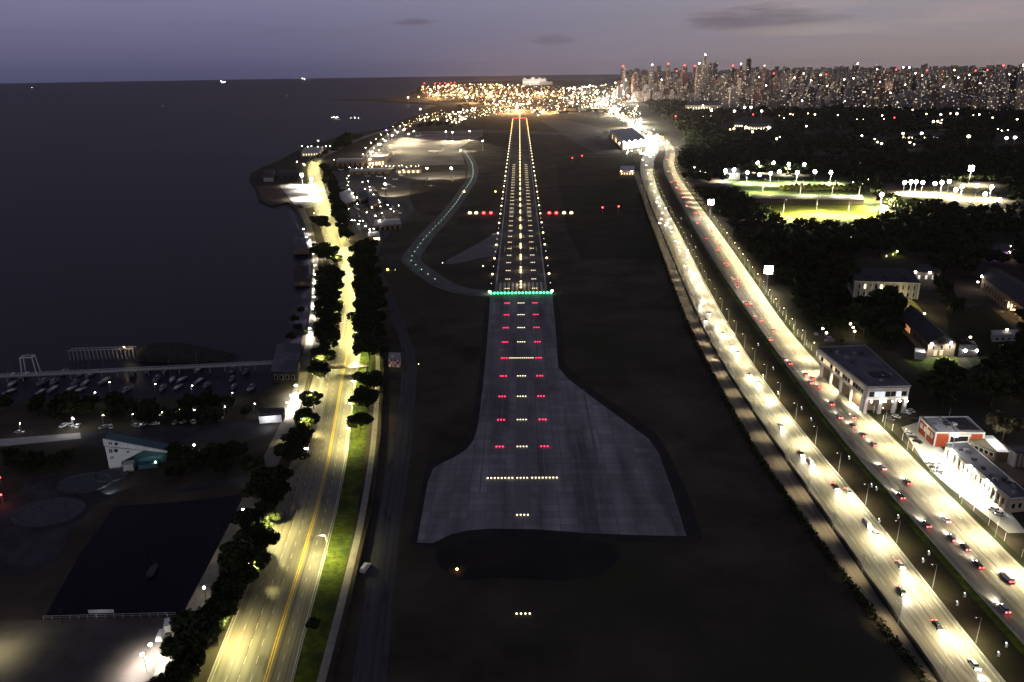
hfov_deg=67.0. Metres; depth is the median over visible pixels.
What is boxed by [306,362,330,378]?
street tree
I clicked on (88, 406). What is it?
street tree
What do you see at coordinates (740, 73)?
city tower
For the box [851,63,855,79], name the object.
city tower
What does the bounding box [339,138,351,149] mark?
street tree
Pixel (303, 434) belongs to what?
street tree
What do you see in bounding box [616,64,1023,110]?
city blocks
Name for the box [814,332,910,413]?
hall building
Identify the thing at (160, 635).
delivery van
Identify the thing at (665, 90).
city tower
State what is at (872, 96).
city tower
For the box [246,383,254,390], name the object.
motor boat
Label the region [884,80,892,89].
city tower
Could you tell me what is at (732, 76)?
city tower
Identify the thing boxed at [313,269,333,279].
street tree
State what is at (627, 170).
gate house
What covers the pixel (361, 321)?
street tree
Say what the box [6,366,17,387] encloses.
sailing boat
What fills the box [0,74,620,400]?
river water
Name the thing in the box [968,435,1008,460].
olive shed
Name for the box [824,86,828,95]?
city tower
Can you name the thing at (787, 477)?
service road
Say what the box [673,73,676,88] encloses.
city tower
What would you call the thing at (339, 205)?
street tree
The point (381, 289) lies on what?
street tree
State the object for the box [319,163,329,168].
street tree
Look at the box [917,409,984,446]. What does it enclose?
red house
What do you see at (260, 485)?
street tree
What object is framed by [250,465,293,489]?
street tree
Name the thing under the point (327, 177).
street tree
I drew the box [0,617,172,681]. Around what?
parking lot
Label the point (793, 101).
city tower
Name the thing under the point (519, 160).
runway
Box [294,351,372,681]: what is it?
lawn
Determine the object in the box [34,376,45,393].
sailing boat
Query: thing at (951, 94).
city tower
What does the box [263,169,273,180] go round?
jetty hut
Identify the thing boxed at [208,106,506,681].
coastal avenue
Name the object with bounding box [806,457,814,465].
delivery van
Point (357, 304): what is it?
street tree
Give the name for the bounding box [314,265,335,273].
street tree
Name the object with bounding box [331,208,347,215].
street tree
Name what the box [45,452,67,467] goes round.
street tree
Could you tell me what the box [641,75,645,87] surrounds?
city tower
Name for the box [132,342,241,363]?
rubble mound
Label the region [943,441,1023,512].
long hall
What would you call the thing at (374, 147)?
ramp road
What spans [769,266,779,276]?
park tree
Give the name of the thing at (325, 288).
street tree
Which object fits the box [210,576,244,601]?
street tree
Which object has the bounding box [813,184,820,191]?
street tree
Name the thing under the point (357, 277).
street tree
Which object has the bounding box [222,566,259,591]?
street tree
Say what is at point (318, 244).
street tree
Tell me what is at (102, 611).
notice board
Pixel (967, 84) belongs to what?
city tower
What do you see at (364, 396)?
street tree
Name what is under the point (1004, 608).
moving car
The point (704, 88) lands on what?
city tower
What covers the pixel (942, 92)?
city tower
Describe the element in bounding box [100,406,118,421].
street tree
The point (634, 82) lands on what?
city tower
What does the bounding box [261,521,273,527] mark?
street tree
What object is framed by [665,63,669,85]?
city tower
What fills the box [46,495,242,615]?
pond water
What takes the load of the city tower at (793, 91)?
on the ground at (750, 586)
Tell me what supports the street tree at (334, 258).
on the ground at (750, 586)
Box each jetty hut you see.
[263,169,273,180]
[277,170,299,178]
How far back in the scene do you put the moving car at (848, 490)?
325.28 m
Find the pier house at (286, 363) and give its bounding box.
[271,343,303,382]
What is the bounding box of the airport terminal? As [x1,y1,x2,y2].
[610,127,646,149]
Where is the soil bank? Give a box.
[256,184,289,202]
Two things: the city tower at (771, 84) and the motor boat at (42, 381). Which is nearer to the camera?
the motor boat at (42, 381)
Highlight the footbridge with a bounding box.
[320,364,368,382]
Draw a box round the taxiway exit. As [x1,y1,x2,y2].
[445,229,500,263]
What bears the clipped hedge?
on the ground at (750, 586)
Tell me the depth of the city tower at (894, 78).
4500.97 m
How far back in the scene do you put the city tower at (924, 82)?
3478.79 m
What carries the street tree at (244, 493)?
on the ground at (750, 586)
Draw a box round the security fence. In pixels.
[330,395,382,681]
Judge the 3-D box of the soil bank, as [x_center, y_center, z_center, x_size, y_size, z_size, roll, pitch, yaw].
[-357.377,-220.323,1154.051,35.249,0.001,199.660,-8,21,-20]
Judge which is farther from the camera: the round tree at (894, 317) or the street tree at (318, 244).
the street tree at (318, 244)
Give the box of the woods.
[645,98,1023,259]
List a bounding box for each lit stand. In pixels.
[734,122,743,126]
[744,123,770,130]
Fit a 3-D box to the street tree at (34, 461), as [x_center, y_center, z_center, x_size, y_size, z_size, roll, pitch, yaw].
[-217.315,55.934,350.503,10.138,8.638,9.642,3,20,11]
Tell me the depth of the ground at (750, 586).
366.62 m
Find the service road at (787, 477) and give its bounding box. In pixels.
[635,171,936,681]
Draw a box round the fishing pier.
[0,361,272,382]
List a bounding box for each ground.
[0,78,1023,681]
[654,176,1023,681]
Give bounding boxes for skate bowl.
[11,497,85,527]
[56,472,112,493]
[92,468,128,481]
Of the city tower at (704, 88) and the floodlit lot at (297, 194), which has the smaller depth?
the floodlit lot at (297, 194)
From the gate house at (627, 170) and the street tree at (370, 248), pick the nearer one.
the street tree at (370, 248)
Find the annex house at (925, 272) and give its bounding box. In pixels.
[915,264,941,281]
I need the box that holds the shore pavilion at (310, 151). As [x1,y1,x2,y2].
[301,147,322,156]
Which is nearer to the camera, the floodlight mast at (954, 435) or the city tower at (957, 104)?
the floodlight mast at (954, 435)
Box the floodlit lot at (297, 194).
[280,184,313,208]
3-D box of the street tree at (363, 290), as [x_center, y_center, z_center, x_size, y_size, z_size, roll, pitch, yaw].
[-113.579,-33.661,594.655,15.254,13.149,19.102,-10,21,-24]
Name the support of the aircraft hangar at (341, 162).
on the ground at (750, 586)
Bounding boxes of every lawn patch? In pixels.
[902,356,962,372]
[947,304,1012,365]
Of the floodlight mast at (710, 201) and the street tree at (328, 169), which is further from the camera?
the street tree at (328, 169)
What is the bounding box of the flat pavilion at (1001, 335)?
[990,329,1018,341]
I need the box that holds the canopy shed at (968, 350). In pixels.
[958,345,978,356]
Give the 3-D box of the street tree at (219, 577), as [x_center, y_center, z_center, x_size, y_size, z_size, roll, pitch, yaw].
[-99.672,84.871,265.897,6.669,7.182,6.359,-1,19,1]
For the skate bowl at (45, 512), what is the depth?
319.33 m
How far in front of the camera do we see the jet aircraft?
1687.48 m
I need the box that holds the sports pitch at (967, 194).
[887,185,1004,204]
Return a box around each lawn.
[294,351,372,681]
[727,175,896,227]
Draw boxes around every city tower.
[619,85,622,99]
[623,80,627,97]
[626,92,630,98]
[631,72,638,98]
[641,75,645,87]
[643,86,650,92]
[649,64,653,88]
[651,84,657,94]
[656,65,660,80]
[660,86,668,93]
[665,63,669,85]
[668,81,672,90]
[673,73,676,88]
[675,80,680,88]
[681,65,687,87]
[687,93,692,99]
[692,66,695,84]
[694,63,701,100]
[701,54,706,89]
[701,76,707,100]
[707,62,711,88]
[708,78,716,100]
[712,61,717,84]
[714,83,718,100]
[718,73,726,100]
[721,94,728,108]
[728,87,739,109]
[729,65,734,86]
[736,63,742,86]
[738,76,752,98]
[745,57,751,75]
[746,85,755,104]
[753,70,758,78]
[753,88,762,106]
[754,77,761,89]
[755,100,761,108]
[761,65,765,92]
[761,70,768,86]
[765,92,771,100]
[769,74,774,89]
[770,79,777,92]
[772,75,777,93]
[779,73,788,93]
[779,91,789,108]
[785,87,797,97]
[788,97,797,107]
[789,73,794,88]
[794,67,801,84]
[798,83,803,95]
[803,72,809,91]
[806,69,811,81]
[807,85,816,102]
[807,96,812,102]
[812,72,819,84]
[816,87,821,102]
[816,87,824,102]
[817,74,822,90]
[822,74,828,85]
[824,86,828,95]
[825,95,830,102]
[829,73,837,89]
[830,81,838,94]
[831,67,837,82]
[840,79,846,94]
[842,86,851,101]
[848,78,857,89]
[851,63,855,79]
[851,83,861,102]
[854,63,858,82]
[859,76,864,92]
[861,92,866,102]
[865,77,874,95]
[865,97,868,107]
[868,83,876,109]
[872,69,880,85]
[876,82,881,95]
[876,85,885,109]
[879,70,885,84]
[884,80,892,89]
[885,70,891,80]
[886,93,893,105]
[892,75,898,86]
[892,79,899,94]
[892,93,904,108]
[896,86,900,94]
[899,67,905,85]
[901,84,907,92]
[903,69,910,87]
[903,89,914,107]
[910,73,917,90]
[912,89,920,105]
[917,75,923,84]
[918,90,931,107]
[920,76,927,91]
[927,73,937,89]
[929,84,938,98]
[937,67,944,86]
[939,87,946,96]
[943,86,958,110]
[945,70,952,82]
[945,79,953,88]
[949,70,956,85]
[953,99,960,111]
[956,77,962,86]
[962,74,972,95]
[964,91,973,98]
[971,80,981,90]
[971,98,978,108]
[973,70,980,92]
[973,83,982,99]
[979,67,987,79]
[982,69,989,82]
[982,80,989,93]
[986,96,998,112]
[989,71,994,81]
[989,75,998,92]
[997,80,1007,91]
[998,65,1005,80]
[1004,74,1010,84]
[1007,65,1021,95]
[1014,84,1023,112]
[1015,65,1023,92]
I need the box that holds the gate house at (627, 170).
[620,166,634,175]
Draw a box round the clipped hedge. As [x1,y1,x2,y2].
[638,193,930,681]
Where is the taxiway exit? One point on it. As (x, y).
(487, 247)
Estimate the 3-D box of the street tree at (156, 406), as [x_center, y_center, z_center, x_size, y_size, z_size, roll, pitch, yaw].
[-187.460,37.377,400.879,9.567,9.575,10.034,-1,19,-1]
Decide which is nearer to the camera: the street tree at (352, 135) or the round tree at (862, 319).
the round tree at (862, 319)
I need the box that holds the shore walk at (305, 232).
[297,209,310,247]
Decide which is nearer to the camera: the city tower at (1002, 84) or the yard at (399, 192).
the yard at (399, 192)
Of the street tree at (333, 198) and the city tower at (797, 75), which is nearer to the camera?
the street tree at (333, 198)
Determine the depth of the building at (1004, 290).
581.49 m
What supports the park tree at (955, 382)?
on the ground at (750, 586)
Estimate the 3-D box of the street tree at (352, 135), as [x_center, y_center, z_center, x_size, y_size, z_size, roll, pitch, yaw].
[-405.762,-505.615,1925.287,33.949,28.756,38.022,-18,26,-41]
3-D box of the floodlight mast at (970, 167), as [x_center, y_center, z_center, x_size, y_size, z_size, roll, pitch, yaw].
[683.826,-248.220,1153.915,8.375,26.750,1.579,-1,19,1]
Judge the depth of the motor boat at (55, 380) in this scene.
457.53 m
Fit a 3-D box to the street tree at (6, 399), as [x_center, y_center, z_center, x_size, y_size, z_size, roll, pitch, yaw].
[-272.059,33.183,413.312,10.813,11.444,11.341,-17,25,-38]
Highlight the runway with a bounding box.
[494,118,547,293]
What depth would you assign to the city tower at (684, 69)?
5597.55 m
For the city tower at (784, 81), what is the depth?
3933.52 m
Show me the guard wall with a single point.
(934, 671)
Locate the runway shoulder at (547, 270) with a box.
[488,118,553,292]
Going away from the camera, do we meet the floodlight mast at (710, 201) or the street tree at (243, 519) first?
the street tree at (243, 519)
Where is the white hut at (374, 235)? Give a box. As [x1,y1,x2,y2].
[368,231,379,239]
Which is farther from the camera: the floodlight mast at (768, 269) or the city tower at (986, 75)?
the city tower at (986, 75)
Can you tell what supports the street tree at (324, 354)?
on the ground at (750, 586)
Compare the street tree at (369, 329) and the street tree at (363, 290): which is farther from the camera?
the street tree at (363, 290)
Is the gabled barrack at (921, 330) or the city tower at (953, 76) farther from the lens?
the city tower at (953, 76)
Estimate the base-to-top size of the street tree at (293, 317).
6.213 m
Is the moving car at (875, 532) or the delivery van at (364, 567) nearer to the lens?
the delivery van at (364, 567)
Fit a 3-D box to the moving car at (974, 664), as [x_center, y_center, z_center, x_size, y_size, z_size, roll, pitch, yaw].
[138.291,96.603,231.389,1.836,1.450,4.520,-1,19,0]
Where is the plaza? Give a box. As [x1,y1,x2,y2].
[0,467,120,575]
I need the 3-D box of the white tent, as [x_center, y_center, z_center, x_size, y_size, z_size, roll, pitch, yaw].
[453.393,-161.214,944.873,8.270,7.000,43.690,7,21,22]
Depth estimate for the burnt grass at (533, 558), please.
285.40 m
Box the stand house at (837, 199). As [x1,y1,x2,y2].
[751,195,863,203]
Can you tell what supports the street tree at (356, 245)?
on the ground at (750, 586)
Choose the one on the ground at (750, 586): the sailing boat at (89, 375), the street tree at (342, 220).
the street tree at (342, 220)
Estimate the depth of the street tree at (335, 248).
737.91 m
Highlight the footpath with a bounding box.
[317,351,379,681]
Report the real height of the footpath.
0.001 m
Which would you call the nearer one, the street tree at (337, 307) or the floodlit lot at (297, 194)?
the street tree at (337, 307)
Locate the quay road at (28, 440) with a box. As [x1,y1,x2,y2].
[0,433,80,445]
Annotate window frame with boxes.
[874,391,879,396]
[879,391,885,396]
[885,391,890,396]
[890,391,895,396]
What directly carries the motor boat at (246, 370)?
on the river water at (135, 213)
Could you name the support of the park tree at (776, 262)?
on the ground at (750, 586)
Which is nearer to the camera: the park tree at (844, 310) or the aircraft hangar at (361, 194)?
the park tree at (844, 310)
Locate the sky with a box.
[0,0,1023,83]
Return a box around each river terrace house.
[293,229,308,253]
[294,266,310,285]
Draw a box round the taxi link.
[402,170,464,181]
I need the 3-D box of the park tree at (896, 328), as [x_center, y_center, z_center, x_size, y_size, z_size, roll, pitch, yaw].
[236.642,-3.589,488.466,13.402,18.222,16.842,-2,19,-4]
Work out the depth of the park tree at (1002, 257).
679.35 m
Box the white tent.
[879,205,886,213]
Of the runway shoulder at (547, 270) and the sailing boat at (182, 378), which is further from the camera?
the runway shoulder at (547, 270)
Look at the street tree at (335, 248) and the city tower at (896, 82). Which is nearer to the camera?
the street tree at (335, 248)
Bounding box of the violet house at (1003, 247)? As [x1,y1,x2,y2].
[993,243,1010,253]
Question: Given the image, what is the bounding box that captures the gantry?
[19,354,40,373]
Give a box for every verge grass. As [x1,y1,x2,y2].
[662,167,1023,655]
[694,198,1023,566]
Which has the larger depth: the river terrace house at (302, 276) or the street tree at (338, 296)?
the river terrace house at (302, 276)
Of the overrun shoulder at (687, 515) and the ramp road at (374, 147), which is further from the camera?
the ramp road at (374, 147)
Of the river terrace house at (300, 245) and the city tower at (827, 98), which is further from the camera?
the city tower at (827, 98)
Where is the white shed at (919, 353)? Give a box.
[914,348,925,359]
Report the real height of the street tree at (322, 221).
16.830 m
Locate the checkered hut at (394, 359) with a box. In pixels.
[388,352,400,366]
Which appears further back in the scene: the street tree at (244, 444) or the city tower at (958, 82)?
the city tower at (958, 82)
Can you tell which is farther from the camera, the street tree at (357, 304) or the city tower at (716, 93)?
the city tower at (716, 93)
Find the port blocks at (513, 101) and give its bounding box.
[457,84,631,113]
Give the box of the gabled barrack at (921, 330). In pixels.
[901,305,955,356]
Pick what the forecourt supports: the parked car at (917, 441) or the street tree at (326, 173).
the parked car at (917, 441)
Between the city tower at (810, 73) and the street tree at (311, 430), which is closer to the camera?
the street tree at (311, 430)
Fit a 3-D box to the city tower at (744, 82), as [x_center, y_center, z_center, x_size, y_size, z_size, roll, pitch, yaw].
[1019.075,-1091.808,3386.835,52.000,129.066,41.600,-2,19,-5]
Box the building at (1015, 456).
[1007,446,1023,466]
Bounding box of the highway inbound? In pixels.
[638,132,1000,681]
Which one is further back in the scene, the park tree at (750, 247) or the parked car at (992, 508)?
the park tree at (750, 247)
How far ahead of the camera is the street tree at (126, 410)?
399.89 m
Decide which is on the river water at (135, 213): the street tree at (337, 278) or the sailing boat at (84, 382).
the sailing boat at (84, 382)
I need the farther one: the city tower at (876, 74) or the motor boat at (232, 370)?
the city tower at (876, 74)
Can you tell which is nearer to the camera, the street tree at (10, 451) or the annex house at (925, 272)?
the street tree at (10, 451)
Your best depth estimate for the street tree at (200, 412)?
393.80 m
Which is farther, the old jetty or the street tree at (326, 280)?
the street tree at (326, 280)
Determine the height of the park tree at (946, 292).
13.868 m
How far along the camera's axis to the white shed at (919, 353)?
472.32 m
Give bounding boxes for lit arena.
[685,101,720,109]
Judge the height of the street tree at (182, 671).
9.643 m
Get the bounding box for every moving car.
[831,483,838,489]
[844,488,851,493]
[871,529,880,536]
[895,560,904,568]
[896,493,904,498]
[896,586,906,594]
[903,479,911,484]
[921,521,931,527]
[931,620,943,630]
[941,516,950,522]
[947,534,957,541]
[960,543,970,550]
[967,658,980,669]
[972,560,984,568]
[997,604,1010,613]
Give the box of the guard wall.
[641,179,945,681]
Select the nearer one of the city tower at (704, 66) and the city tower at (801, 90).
the city tower at (801, 90)
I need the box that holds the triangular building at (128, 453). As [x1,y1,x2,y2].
[103,432,168,471]
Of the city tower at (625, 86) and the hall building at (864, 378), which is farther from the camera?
the city tower at (625, 86)
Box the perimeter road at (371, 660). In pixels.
[352,201,416,681]
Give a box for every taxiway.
[401,148,493,295]
[483,130,595,135]
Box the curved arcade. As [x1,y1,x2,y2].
[904,297,923,312]
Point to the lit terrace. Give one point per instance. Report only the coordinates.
(911, 135)
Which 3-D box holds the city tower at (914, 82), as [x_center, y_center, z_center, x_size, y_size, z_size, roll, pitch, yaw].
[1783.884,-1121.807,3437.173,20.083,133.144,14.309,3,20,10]
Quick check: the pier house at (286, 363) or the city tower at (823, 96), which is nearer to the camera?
the pier house at (286, 363)
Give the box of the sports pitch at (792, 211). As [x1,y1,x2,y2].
[763,203,889,220]
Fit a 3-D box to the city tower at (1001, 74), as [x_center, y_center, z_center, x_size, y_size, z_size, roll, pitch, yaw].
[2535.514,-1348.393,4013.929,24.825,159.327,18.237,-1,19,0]
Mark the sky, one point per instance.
(42, 41)
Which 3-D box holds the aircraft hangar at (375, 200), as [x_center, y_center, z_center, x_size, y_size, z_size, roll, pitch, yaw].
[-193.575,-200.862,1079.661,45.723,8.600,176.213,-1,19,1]
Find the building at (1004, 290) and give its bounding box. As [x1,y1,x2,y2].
[980,267,1023,322]
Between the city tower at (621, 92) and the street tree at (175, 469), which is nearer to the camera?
the street tree at (175, 469)
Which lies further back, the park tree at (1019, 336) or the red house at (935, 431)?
the park tree at (1019, 336)
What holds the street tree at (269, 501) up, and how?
on the ground at (750, 586)
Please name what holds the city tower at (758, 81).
on the ground at (750, 586)
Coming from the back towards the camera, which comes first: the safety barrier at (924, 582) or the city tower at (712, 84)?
the city tower at (712, 84)
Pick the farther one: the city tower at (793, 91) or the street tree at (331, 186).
the city tower at (793, 91)
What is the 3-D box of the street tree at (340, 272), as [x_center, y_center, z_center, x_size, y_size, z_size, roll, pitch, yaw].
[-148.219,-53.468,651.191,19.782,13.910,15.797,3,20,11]
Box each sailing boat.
[1,371,16,394]
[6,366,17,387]
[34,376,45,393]
[46,371,58,392]
[65,373,76,390]
[74,371,86,391]
[80,365,88,386]
[87,358,97,376]
[98,360,110,384]
[168,361,174,383]
[173,373,182,390]
[176,366,187,382]
[193,365,202,383]
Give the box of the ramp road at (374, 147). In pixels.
[362,128,403,160]
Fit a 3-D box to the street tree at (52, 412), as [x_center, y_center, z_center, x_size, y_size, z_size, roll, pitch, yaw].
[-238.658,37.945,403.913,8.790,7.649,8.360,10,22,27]
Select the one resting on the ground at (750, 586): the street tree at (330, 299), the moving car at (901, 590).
the street tree at (330, 299)
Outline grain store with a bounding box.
[523,77,552,84]
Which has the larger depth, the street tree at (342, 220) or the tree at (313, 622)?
the street tree at (342, 220)
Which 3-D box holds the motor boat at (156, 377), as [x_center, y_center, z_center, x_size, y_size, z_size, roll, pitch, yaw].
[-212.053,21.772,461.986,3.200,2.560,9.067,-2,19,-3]
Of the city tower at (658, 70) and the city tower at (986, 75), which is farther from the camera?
the city tower at (658, 70)
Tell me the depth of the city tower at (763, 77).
3885.62 m
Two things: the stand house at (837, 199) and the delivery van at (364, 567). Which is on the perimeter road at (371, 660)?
the delivery van at (364, 567)
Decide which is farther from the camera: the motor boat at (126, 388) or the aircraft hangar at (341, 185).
the aircraft hangar at (341, 185)
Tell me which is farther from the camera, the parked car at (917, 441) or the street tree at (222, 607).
the parked car at (917, 441)
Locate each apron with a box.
[380,130,482,166]
[417,291,685,542]
[539,120,620,153]
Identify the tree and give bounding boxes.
[0,392,14,412]
[0,447,18,456]
[2,455,12,467]
[5,451,29,469]
[19,455,45,472]
[24,400,42,414]
[28,392,45,403]
[28,450,44,457]
[45,407,65,419]
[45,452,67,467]
[47,399,60,407]
[53,390,72,399]
[56,399,77,416]
[57,448,75,462]
[58,391,79,403]
[76,400,94,416]
[79,394,99,402]
[100,391,126,407]
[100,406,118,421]
[113,402,137,417]
[136,400,151,409]
[136,407,161,423]
[140,404,159,416]
[147,672,171,681]
[157,406,166,420]
[159,607,222,658]
[161,661,201,681]
[163,462,185,478]
[165,441,183,457]
[165,661,174,671]
[170,406,189,417]
[172,646,205,667]
[174,445,190,459]
[176,392,199,408]
[176,407,194,421]
[184,449,199,462]
[192,405,216,423]
[193,595,237,637]
[197,389,217,403]
[199,442,223,458]
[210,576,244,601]
[211,410,223,422]
[212,575,221,590]
[215,395,233,412]
[216,534,271,572]
[218,569,228,575]
[219,440,239,458]
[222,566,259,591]
[226,445,246,458]
[230,508,260,528]
[232,528,245,539]
[239,405,250,414]
[239,455,264,471]
[240,442,248,456]
[240,480,257,499]
[241,522,280,546]
[249,474,291,502]
[249,501,282,523]
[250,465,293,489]
[254,495,278,506]
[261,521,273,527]
[273,438,309,464]
[279,427,312,446]
[285,331,297,338]
[289,314,299,320]
[289,425,314,433]
[293,323,302,330]
[293,407,320,425]
[297,307,304,312]
[298,390,323,408]
[305,617,320,628]
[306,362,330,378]
[309,241,327,250]
[310,347,336,363]
[311,215,330,226]
[311,247,332,261]
[312,304,337,317]
[312,320,339,336]
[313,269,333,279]
[313,328,328,337]
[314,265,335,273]
[314,275,333,287]
[314,282,340,296]
[314,293,336,305]
[315,328,340,349]
[318,244,339,254]
[318,312,341,323]
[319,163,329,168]
[319,302,342,313]
[322,167,332,172]
[322,171,334,176]
[322,175,336,183]
[324,269,345,276]
[325,177,338,186]
[327,184,338,188]
[327,192,339,198]
[328,254,342,262]
[329,188,340,192]
[329,196,341,202]
[330,140,342,147]
[330,146,338,150]
[330,202,348,212]
[330,274,344,288]
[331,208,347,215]
[332,210,349,220]
[334,290,341,298]
[335,222,348,228]
[336,135,350,140]
[336,217,349,223]
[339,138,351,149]
[339,228,354,240]
[341,132,355,140]
[346,253,374,265]
[346,310,378,323]
[346,412,373,430]
[347,385,378,410]
[348,239,366,251]
[350,262,372,268]
[350,315,376,332]
[351,279,376,293]
[352,266,372,276]
[352,288,379,306]
[352,325,379,339]
[352,333,386,359]
[352,369,383,387]
[353,273,372,281]
[353,299,371,310]
[353,332,381,343]
[354,287,367,296]
[357,244,376,253]
[362,237,378,245]
[363,253,379,265]
[365,285,388,294]
[369,293,387,307]
[375,337,388,354]
[746,242,757,255]
[762,258,781,267]
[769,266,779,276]
[785,268,804,285]
[791,297,811,314]
[792,277,806,286]
[794,183,802,188]
[811,305,835,330]
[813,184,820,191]
[829,311,845,333]
[840,267,861,290]
[841,303,866,326]
[845,183,851,189]
[845,303,885,336]
[854,295,872,304]
[860,300,877,327]
[861,307,898,337]
[869,317,903,348]
[870,285,908,312]
[876,322,901,347]
[896,314,905,328]
[916,369,944,396]
[932,357,956,373]
[933,274,945,286]
[934,382,956,406]
[935,278,955,297]
[937,364,967,378]
[937,375,964,399]
[938,285,955,297]
[940,297,966,315]
[958,364,989,394]
[975,366,1016,405]
[980,354,996,370]
[983,409,1023,442]
[989,370,1020,396]
[994,252,1010,266]
[1014,308,1023,319]
[1015,329,1023,341]
[1016,322,1023,328]
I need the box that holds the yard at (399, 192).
[332,170,414,229]
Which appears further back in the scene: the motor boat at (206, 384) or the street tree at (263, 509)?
the motor boat at (206, 384)
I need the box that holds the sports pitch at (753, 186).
[732,180,843,192]
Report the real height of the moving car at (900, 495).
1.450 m
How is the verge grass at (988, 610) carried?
on the ground at (750, 586)
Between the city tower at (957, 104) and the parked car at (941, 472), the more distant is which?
the city tower at (957, 104)
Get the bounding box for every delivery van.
[155,629,165,641]
[359,562,370,573]
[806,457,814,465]
[862,517,872,528]
[1000,572,1014,582]
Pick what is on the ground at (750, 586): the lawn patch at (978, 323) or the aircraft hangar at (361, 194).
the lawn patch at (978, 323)
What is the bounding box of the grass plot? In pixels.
[555,155,662,259]
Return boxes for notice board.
[88,609,113,613]
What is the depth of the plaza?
306.75 m
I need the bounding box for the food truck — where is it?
[163,617,170,631]
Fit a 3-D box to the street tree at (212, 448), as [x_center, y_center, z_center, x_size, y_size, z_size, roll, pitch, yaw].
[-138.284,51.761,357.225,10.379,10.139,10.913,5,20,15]
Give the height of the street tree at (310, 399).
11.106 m
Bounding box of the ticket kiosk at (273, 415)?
[259,407,284,423]
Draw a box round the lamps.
[402,83,665,144]
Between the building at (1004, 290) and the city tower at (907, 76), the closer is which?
the building at (1004, 290)
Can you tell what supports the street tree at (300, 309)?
on the ground at (750, 586)
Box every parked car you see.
[14,430,24,433]
[98,424,107,428]
[149,421,159,425]
[912,439,922,443]
[925,461,936,464]
[929,465,940,468]
[934,469,944,474]
[988,506,1000,510]
[992,510,1005,515]
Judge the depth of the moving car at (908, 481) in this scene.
331.90 m
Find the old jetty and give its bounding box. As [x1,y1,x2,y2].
[67,346,136,360]
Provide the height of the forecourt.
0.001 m
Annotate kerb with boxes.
[207,356,359,681]
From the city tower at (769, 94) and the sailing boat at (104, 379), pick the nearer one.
the sailing boat at (104, 379)
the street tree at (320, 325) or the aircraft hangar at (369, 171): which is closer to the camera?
the street tree at (320, 325)
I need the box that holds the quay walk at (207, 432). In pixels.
[81,421,272,446]
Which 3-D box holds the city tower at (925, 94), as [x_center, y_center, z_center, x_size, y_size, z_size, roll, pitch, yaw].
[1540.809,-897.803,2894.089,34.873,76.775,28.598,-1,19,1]
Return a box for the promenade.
[153,205,318,676]
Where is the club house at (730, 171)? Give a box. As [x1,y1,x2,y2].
[723,168,739,178]
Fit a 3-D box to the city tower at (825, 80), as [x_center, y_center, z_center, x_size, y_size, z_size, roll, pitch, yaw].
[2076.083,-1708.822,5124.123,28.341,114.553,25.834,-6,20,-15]
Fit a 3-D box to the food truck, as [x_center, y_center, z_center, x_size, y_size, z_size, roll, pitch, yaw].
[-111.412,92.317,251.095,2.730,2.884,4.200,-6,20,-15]
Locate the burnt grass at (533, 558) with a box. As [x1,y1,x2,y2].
[435,536,620,580]
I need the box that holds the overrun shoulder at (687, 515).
[410,290,702,548]
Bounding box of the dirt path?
[176,472,251,492]
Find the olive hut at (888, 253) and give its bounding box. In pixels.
[880,248,897,258]
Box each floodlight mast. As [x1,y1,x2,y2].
[708,199,713,210]
[764,266,772,291]
[951,433,958,446]
[968,165,974,183]
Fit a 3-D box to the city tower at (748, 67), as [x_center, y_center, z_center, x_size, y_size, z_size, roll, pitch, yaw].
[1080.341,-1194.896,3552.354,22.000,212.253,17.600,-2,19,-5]
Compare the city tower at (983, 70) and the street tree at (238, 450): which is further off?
the city tower at (983, 70)
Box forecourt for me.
[901,422,1023,532]
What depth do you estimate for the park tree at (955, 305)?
545.74 m
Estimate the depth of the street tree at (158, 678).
221.72 m
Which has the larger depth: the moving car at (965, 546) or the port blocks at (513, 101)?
the port blocks at (513, 101)
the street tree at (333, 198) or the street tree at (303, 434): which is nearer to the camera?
the street tree at (303, 434)
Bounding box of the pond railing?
[42,612,175,619]
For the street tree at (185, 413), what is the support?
on the ground at (750, 586)
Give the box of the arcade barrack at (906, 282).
[846,268,920,298]
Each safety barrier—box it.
[654,178,1005,681]
[664,171,1023,644]
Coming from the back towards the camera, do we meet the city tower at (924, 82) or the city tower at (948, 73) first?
the city tower at (948, 73)
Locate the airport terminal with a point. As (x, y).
(629, 138)
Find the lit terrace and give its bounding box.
[902,133,942,138]
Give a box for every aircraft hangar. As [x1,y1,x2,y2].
[336,158,364,166]
[337,181,345,191]
[339,189,356,206]
[349,168,389,174]
[354,185,367,204]
[366,186,382,210]
[367,152,391,165]
[373,218,400,230]
[396,167,421,172]
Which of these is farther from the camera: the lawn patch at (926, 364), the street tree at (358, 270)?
the street tree at (358, 270)
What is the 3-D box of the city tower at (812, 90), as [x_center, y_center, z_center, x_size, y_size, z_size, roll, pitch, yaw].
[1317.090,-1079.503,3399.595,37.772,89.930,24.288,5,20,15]
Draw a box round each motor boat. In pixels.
[36,377,49,385]
[49,377,58,385]
[60,367,69,375]
[70,379,78,385]
[122,385,131,392]
[146,552,157,577]
[152,374,160,381]
[159,383,166,391]
[203,381,210,388]
[229,366,235,372]
[242,368,249,373]
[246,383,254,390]
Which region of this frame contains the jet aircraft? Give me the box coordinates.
[429,147,444,152]
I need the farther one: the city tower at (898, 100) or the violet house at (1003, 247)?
the city tower at (898, 100)
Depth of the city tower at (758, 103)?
3140.35 m
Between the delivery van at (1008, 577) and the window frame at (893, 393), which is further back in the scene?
the window frame at (893, 393)

